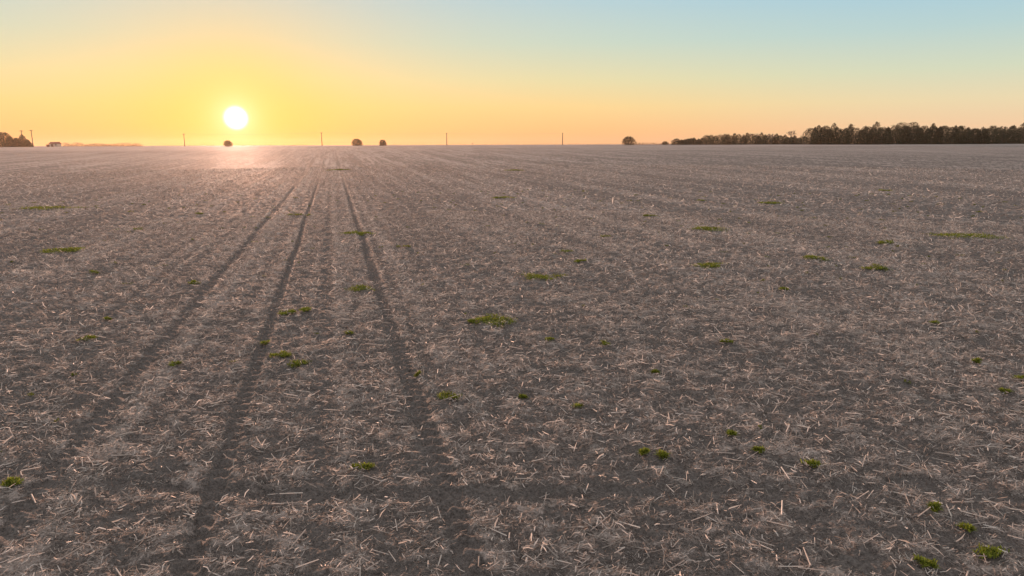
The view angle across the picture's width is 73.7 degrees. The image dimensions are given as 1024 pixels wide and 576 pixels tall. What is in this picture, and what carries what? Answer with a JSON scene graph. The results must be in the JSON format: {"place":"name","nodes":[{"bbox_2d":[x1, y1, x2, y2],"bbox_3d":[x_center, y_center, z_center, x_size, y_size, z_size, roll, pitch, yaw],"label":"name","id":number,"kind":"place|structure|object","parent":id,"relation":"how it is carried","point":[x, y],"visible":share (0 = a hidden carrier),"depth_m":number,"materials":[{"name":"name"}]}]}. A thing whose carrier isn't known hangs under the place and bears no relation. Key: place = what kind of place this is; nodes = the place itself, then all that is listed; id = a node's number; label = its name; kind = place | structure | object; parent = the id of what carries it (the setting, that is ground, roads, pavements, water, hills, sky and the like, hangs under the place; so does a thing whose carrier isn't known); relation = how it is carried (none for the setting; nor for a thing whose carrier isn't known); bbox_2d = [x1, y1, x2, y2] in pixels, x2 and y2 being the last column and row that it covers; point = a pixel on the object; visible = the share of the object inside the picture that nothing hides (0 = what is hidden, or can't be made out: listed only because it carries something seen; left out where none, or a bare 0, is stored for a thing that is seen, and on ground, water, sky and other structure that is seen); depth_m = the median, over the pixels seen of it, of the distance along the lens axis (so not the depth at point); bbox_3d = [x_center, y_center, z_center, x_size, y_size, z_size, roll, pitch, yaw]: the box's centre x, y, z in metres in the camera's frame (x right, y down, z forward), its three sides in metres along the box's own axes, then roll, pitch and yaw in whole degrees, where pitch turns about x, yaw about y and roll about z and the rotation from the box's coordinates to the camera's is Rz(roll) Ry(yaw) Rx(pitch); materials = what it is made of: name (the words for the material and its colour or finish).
{"place":"outdoors","nodes":[
{"label":"outdoors","id":0,"kind":"place"},
{"bbox_2d":[0,144,1023,575],"bbox_3d":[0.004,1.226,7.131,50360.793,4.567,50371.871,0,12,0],"label":"crop field ground","id":1,"kind":"structure","parent":0,"point":[220,478],"depth_m":15.01,"materials":[{"name":"soil"}]},
{"bbox_2d":[0,476,23,487],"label":"weed clump","id":2,"kind":"object","parent":1,"relation":"on","point":[10,481],"visible":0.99,"depth_m":9.84,"materials":[{"name":"green plant"}]},
{"bbox_2d":[0,132,33,146],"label":"cedar grove","id":3,"kind":"object","parent":1,"relation":"on","point":[10,141],"visible":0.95,"depth_m":389.79,"materials":[{"name":"brown plant"}]},
{"bbox_2d":[19,205,83,209],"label":"weed clump","id":4,"kind":"object","parent":1,"relation":"on","point":[41,207],"visible":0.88,"depth_m":52.93,"materials":[{"name":"green plant"}]},
{"bbox_2d":[46,142,61,146],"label":"farm shed","id":5,"kind":"structure","parent":1,"relation":"on","point":[54,144],"depth_m":467.72,"materials":[{"name":"white"}]},
{"bbox_2d":[33,247,84,253],"bbox_3d":[-20.948,-1.773,31.681,2.129,0.183,1.765,-4,12,-16],"label":"weed clump","id":6,"kind":"object","parent":1,"relation":"on","point":[68,249],"visible":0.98,"depth_m":31.57,"materials":[{"name":"green plant"}]},
{"bbox_2d":[76,335,97,340],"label":"weed clump","id":7,"kind":"object","parent":1,"relation":"on","point":[89,337],"visible":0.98,"depth_m":17.15,"materials":[{"name":"green plant"}]},
{"bbox_2d":[61,142,143,146],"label":"distant brush line","id":8,"kind":"object","parent":1,"relation":"on","point":[82,144],"visible":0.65,"depth_m":634.76,"materials":[{"name":"plant"}]},
{"bbox_2d":[168,361,180,366],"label":"weed clump","id":9,"kind":"object","parent":1,"relation":"on","point":[173,363],"visible":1,"depth_m":15.19,"materials":[{"name":"green plant"}]},
{"bbox_2d":[188,280,200,284],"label":"weed clump","id":10,"kind":"object","parent":1,"relation":"on","point":[192,281],"visible":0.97,"depth_m":24.26,"materials":[{"name":"green plant"}]},
{"bbox_2d":[224,140,232,145],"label":"round cedar bush","id":11,"kind":"object","parent":1,"relation":"on","point":[228,143],"visible":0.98,"depth_m":390.49,"materials":[{"name":"brown plant"}]},
{"bbox_2d":[260,340,269,344],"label":"weed clump","id":12,"kind":"object","parent":1,"relation":"on","point":[265,342],"visible":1,"depth_m":16.84,"materials":[{"name":"green plant"}]},
{"bbox_2d":[269,350,294,357],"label":"weed clump","id":13,"kind":"object","parent":1,"relation":"on","point":[281,354],"visible":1,"depth_m":15.76,"materials":[{"name":"green plant"}]},
{"bbox_2d":[278,308,295,315],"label":"weed clump","id":14,"kind":"object","parent":1,"relation":"on","point":[289,311],"visible":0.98,"depth_m":19.78,"materials":[{"name":"green plant"}]},
{"bbox_2d":[287,359,311,367],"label":"weed clump","id":15,"kind":"object","parent":1,"relation":"on","point":[296,363],"visible":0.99,"depth_m":15.19,"materials":[{"name":"green plant"}]},
{"bbox_2d":[298,306,310,311],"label":"weed clump","id":16,"kind":"object","parent":1,"relation":"on","point":[303,309],"visible":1,"depth_m":20.04,"materials":[{"name":"green plant"}]},
{"bbox_2d":[337,230,374,235],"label":"weed clump","id":17,"kind":"object","parent":1,"relation":"on","point":[356,232],"visible":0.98,"depth_m":37.47,"materials":[{"name":"green plant"}]},
{"bbox_2d":[351,138,363,145],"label":"cedar bush","id":18,"kind":"object","parent":1,"relation":"on","point":[357,143],"visible":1,"depth_m":390.46,"materials":[{"name":"brown plant"}]},
{"bbox_2d":[345,284,376,291],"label":"weed clump","id":19,"kind":"object","parent":1,"relation":"on","point":[361,288],"visible":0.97,"depth_m":23.12,"materials":[{"name":"green plant"}]},
{"bbox_2d":[349,461,376,469],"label":"weed clump","id":20,"kind":"object","parent":1,"relation":"on","point":[368,465],"visible":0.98,"depth_m":10.32,"materials":[{"name":"green plant"}]},
{"bbox_2d":[379,140,386,145],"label":"cedar bush","id":21,"kind":"object","parent":1,"relation":"on","point":[382,143],"visible":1,"depth_m":390.39,"materials":[{"name":"brown plant"}]},
{"bbox_2d":[413,370,421,377],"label":"weed clump","id":22,"kind":"object","parent":1,"relation":"on","point":[416,374],"visible":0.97,"depth_m":14.47,"materials":[{"name":"green plant"}]},
{"bbox_2d":[435,390,461,399],"bbox_3d":[-1.230,2.081,13.211,0.515,0.131,0.495,6,14,29],"label":"weed clump","id":23,"kind":"object","parent":1,"relation":"on","point":[446,396],"visible":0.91,"depth_m":13.23,"materials":[{"name":"green plant"}]},
{"bbox_2d":[469,313,518,327],"bbox_3d":[-0.502,0.877,18.905,1.339,0.170,1.384,3,12,17],"label":"weed clump","id":24,"kind":"object","parent":1,"relation":"on","point":[489,319],"visible":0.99,"depth_m":18.89,"materials":[{"name":"green plant"}]},
{"bbox_2d":[491,196,514,198],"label":"weed clump","id":25,"kind":"object","parent":1,"relation":"on","point":[502,197],"visible":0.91,"depth_m":61.87,"materials":[{"name":"green plant"}]},
{"bbox_2d":[386,143,622,144],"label":"distant brush line","id":26,"kind":"object","parent":1,"relation":"on","point":[511,144],"visible":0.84,"depth_m":1076.46,"materials":[{"name":"plant"}]},
{"bbox_2d":[0,189,1022,451],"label":"scattered weed seedlings","id":27,"kind":"object","parent":1,"relation":"on","point":[554,253],"visible":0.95,"depth_m":43.81,"materials":[{"name":"green plant"}]},
{"bbox_2d":[0,163,1023,575],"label":"corn stalk residue","id":28,"kind":"object","parent":1,"relation":"on","point":[964,433],"visible":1,"depth_m":16.41,"materials":[{"name":"plant"}]},
{"bbox_2d":[518,393,528,398],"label":"weed clump","id":29,"kind":"object","parent":1,"relation":"on","point":[522,396],"visible":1,"depth_m":13.23,"materials":[{"name":"green plant"}]},
{"bbox_2d":[521,271,565,280],"bbox_3d":[0.971,-0.436,25.072,1.999,0.187,1.427,3,12,17],"label":"weed clump","id":30,"kind":"object","parent":1,"relation":"on","point":[546,276],"visible":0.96,"depth_m":25.07,"materials":[{"name":"green plant"}]},
{"bbox_2d":[571,402,583,407],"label":"weed clump","id":31,"kind":"object","parent":1,"relation":"on","point":[578,404],"visible":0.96,"depth_m":12.70,"materials":[{"name":"green plant"}]},
{"bbox_2d":[622,136,635,144],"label":"cedar tree","id":32,"kind":"object","parent":1,"relation":"on","point":[628,142],"visible":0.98,"depth_m":389.77,"materials":[{"name":"green plant"}]},
{"bbox_2d":[636,447,649,454],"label":"weed clump","id":33,"kind":"object","parent":1,"relation":"on","point":[643,450],"visible":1,"depth_m":10.71,"materials":[{"name":"green plant"}]},
{"bbox_2d":[649,369,659,372],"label":"weed clump","id":34,"kind":"object","parent":1,"relation":"on","point":[654,371],"visible":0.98,"depth_m":14.62,"materials":[{"name":"green plant"}]},
{"bbox_2d":[653,449,671,458],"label":"weed clump","id":35,"kind":"object","parent":1,"relation":"on","point":[661,454],"visible":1,"depth_m":10.63,"materials":[{"name":"green plant"}]},
{"bbox_2d":[687,225,726,231],"bbox_3d":[11.234,-3.405,38.918,2.454,0.205,2.132,4,13,19],"label":"weed clump","id":36,"kind":"object","parent":1,"relation":"on","point":[706,228],"visible":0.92,"depth_m":38.77,"materials":[{"name":"green plant"}]},
{"bbox_2d":[692,262,722,268],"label":"weed clump","id":37,"kind":"object","parent":1,"relation":"on","point":[706,264],"visible":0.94,"depth_m":27.21,"materials":[{"name":"green plant"}]},
{"bbox_2d":[629,142,807,144],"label":"distant brush line","id":38,"kind":"object","parent":1,"relation":"on","point":[658,144],"visible":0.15,"depth_m":607.13,"materials":[{"name":"plant"}]},
{"bbox_2d":[719,339,733,342],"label":"weed clump","id":39,"kind":"object","parent":1,"relation":"on","point":[730,341],"visible":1,"depth_m":16.63,"materials":[{"name":"green plant"}]},
{"bbox_2d":[726,429,736,435],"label":"weed clump","id":40,"kind":"object","parent":1,"relation":"on","point":[730,432],"visible":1,"depth_m":11.41,"materials":[{"name":"green plant"}]},
{"bbox_2d":[671,132,809,144],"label":"distant cedar row","id":41,"kind":"object","parent":1,"relation":"on","point":[735,139],"visible":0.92,"depth_m":457.95,"materials":[{"name":"green plant"}]},
{"bbox_2d":[751,445,766,452],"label":"weed clump","id":42,"kind":"object","parent":1,"relation":"on","point":[759,449],"visible":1,"depth_m":10.80,"materials":[{"name":"green plant"}]},
{"bbox_2d":[759,201,784,203],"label":"weed clump","id":43,"kind":"object","parent":1,"relation":"on","point":[766,202],"visible":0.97,"depth_m":55.56,"materials":[{"name":"green plant"}]},
{"bbox_2d":[800,458,825,467],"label":"weed clump","id":44,"kind":"object","parent":1,"relation":"on","point":[812,462],"visible":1,"depth_m":10.28,"materials":[{"name":"green plant"}]},
{"bbox_2d":[803,255,831,260],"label":"weed clump","id":45,"kind":"object","parent":1,"relation":"on","point":[813,257],"visible":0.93,"depth_m":28.87,"materials":[{"name":"green plant"}]},
{"bbox_2d":[861,263,888,270],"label":"weed clump","id":46,"kind":"object","parent":1,"relation":"on","point":[876,267],"visible":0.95,"depth_m":26.51,"materials":[{"name":"green plant"}]},
{"bbox_2d":[877,240,893,243],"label":"weed clump","id":47,"kind":"object","parent":1,"relation":"on","point":[882,242],"visible":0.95,"depth_m":33.36,"materials":[{"name":"green plant"}]},
{"bbox_2d":[801,122,1023,144],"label":"cedar windbreak","id":48,"kind":"object","parent":1,"relation":"on","point":[921,135],"visible":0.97,"depth_m":376.91,"materials":[{"name":"green plant"}]},
{"bbox_2d":[913,553,939,568],"bbox_3d":[4.811,3.167,7.919,0.252,0.107,0.278,0,12,0],"label":"weed clump","id":49,"kind":"object","parent":1,"relation":"on","point":[924,561],"visible":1,"depth_m":7.90,"materials":[{"name":"green plant"}]},
{"bbox_2d":[926,501,942,512],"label":"weed clump","id":50,"kind":"object","parent":1,"relation":"on","point":[936,505],"visible":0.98,"depth_m":9.10,"materials":[{"name":"green plant"}]},
{"bbox_2d":[956,521,977,531],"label":"weed clump","id":51,"kind":"object","parent":1,"relation":"on","point":[968,527],"visible":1,"depth_m":8.55,"materials":[{"name":"green plant"}]},
{"bbox_2d":[927,232,1010,238],"bbox_3d":[23.770,-2.758,35.664,3.933,0.188,2.592,0,12,0],"label":"weed clump","id":52,"kind":"object","parent":1,"relation":"on","point":[960,234],"visible":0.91,"depth_m":35.53,"materials":[{"name":"green plant"}]},
{"bbox_2d":[971,357,981,362],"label":"weed clump","id":53,"kind":"object","parent":1,"relation":"on","point":[976,360],"visible":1,"depth_m":15.12,"materials":[{"name":"green plant"}]},
{"bbox_2d":[973,542,1009,558],"bbox_3d":[5.659,3.130,8.121,0.427,0.111,0.262,-6,13,-26],"label":"weed clump","id":54,"kind":"object","parent":1,"relation":"on","point":[993,552],"visible":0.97,"depth_m":8.11,"materials":[{"name":"green plant"}]},
{"bbox_2d":[998,387,1013,393],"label":"weed clump","id":55,"kind":"object","parent":1,"relation":"on","point":[1002,389],"visible":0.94,"depth_m":13.38,"materials":[{"name":"green plant"}]},
{"bbox_2d":[1012,375,1023,378],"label":"weed clump","id":56,"kind":"object","parent":1,"relation":"on","point":[1020,377],"visible":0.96,"depth_m":14.10,"materials":[{"name":"green plant"}]},
{"bbox_2d":[0,0,1023,145],"label":"sky","id":57,"kind":"structure","parent":0,"point":[146,72],"materials":[{"name":"orange"}]}
]}

